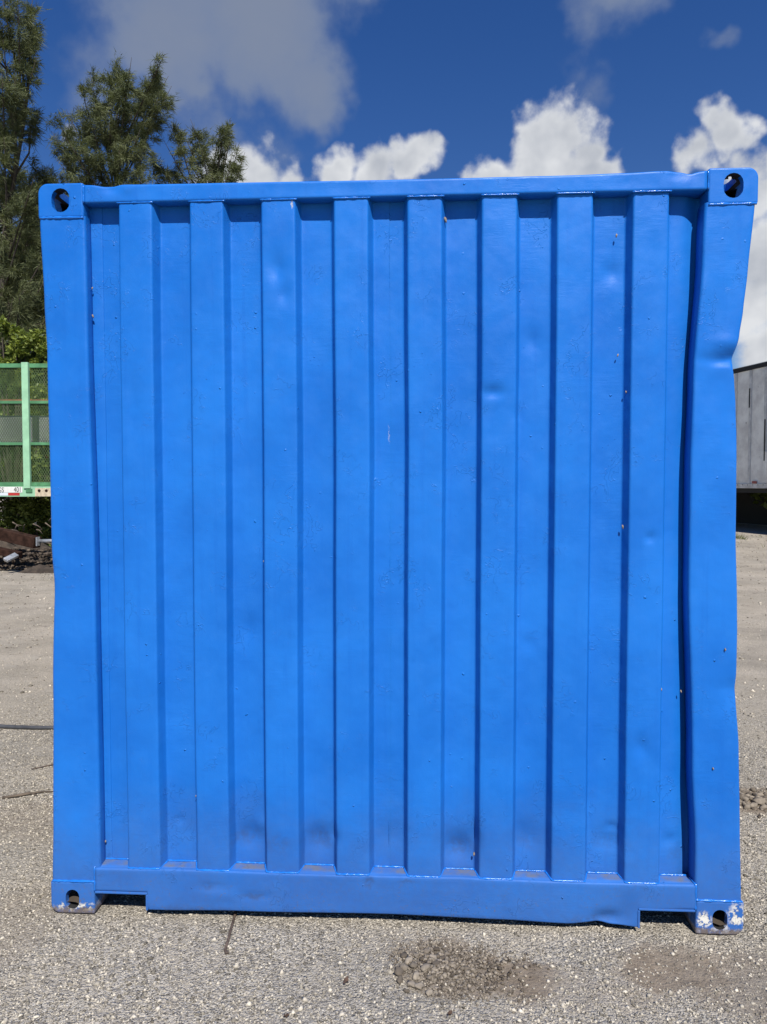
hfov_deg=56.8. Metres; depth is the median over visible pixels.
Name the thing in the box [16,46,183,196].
casuarina tree
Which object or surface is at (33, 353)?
shrub
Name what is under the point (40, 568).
soil mound
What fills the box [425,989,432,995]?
dirt clod
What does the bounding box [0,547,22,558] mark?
steel beam
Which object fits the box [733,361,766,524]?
box trailer
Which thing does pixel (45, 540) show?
steel pipe
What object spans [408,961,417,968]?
dirt clod
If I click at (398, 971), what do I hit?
dirt clod
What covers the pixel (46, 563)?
soil mound
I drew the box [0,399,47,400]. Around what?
steel beam
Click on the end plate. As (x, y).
(37, 541)
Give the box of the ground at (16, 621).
[0,499,766,1023]
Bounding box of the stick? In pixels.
[2,791,52,798]
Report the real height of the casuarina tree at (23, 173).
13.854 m
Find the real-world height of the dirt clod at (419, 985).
0.014 m
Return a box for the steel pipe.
[39,539,51,542]
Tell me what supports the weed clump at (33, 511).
on the ground at (16, 621)
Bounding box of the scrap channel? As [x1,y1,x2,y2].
[3,553,18,562]
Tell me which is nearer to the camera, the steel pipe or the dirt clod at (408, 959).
the dirt clod at (408, 959)
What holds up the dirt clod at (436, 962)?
on the ground at (16, 621)
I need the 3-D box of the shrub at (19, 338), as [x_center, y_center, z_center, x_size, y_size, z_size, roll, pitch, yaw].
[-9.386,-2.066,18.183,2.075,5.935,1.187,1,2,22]
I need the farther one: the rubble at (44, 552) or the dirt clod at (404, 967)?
the rubble at (44, 552)
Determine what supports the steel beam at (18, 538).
on the rubble at (44, 552)
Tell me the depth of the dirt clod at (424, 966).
2.25 m
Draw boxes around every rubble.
[0,547,52,569]
[374,931,557,1013]
[739,787,766,818]
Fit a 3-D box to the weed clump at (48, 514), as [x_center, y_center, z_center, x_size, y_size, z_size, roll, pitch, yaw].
[-7.608,0.263,16.445,1.737,1.454,1.197,1,3,33]
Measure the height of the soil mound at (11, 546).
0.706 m
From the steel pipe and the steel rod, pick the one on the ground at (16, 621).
the steel rod
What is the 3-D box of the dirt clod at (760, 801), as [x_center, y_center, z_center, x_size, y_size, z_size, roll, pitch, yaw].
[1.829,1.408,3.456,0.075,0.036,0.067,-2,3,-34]
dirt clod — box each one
[394,966,403,975]
[397,975,403,984]
[399,964,408,971]
[400,951,407,958]
[404,955,412,963]
[407,980,415,986]
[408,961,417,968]
[412,971,419,980]
[414,982,423,989]
[420,963,430,970]
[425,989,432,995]
[431,960,439,966]
[750,797,766,805]
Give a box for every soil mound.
[0,529,51,565]
[18,564,53,572]
[25,558,52,566]
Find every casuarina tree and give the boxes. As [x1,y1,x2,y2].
[0,0,51,356]
[0,164,69,353]
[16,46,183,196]
[148,116,248,183]
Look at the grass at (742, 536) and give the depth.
14.32 m
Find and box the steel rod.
[224,911,236,953]
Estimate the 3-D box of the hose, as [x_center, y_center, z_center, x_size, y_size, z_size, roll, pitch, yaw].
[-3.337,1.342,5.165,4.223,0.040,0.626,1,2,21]
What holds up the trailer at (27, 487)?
on the ground at (16, 621)
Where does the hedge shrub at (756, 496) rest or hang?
on the ground at (16, 621)
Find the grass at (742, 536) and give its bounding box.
[736,533,766,547]
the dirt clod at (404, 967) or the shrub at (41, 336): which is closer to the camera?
the dirt clod at (404, 967)
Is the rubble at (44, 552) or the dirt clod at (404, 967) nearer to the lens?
the dirt clod at (404, 967)
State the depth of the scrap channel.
12.37 m
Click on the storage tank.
(31, 423)
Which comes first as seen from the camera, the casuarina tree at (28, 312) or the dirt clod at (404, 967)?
the dirt clod at (404, 967)
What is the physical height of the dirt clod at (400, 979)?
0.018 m
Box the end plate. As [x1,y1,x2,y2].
[36,537,39,545]
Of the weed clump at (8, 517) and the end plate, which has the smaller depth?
the end plate
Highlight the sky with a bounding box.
[0,0,766,368]
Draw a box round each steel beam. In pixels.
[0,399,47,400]
[0,527,41,547]
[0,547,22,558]
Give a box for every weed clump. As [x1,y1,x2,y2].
[0,497,34,534]
[9,498,51,543]
[16,497,51,546]
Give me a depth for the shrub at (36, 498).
18.26 m
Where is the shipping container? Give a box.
[38,168,757,934]
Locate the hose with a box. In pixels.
[0,724,52,729]
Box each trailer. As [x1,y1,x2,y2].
[0,362,50,496]
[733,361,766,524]
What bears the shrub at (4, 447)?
on the ground at (16, 621)
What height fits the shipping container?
2.591 m
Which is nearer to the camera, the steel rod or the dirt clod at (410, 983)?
the dirt clod at (410, 983)
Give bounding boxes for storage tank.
[0,416,49,445]
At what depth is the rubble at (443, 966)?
2.26 m
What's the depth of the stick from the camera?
3.52 m
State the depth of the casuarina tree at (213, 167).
25.68 m
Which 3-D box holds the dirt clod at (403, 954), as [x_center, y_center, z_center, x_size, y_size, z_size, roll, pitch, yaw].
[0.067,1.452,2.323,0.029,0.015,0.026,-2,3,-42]
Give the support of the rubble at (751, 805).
on the ground at (16, 621)
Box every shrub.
[0,315,47,528]
[0,347,46,528]
[0,374,21,527]
[12,328,50,523]
[29,370,50,505]
[749,493,766,508]
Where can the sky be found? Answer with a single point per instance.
(310, 90)
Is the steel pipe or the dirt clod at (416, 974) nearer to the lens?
the dirt clod at (416, 974)

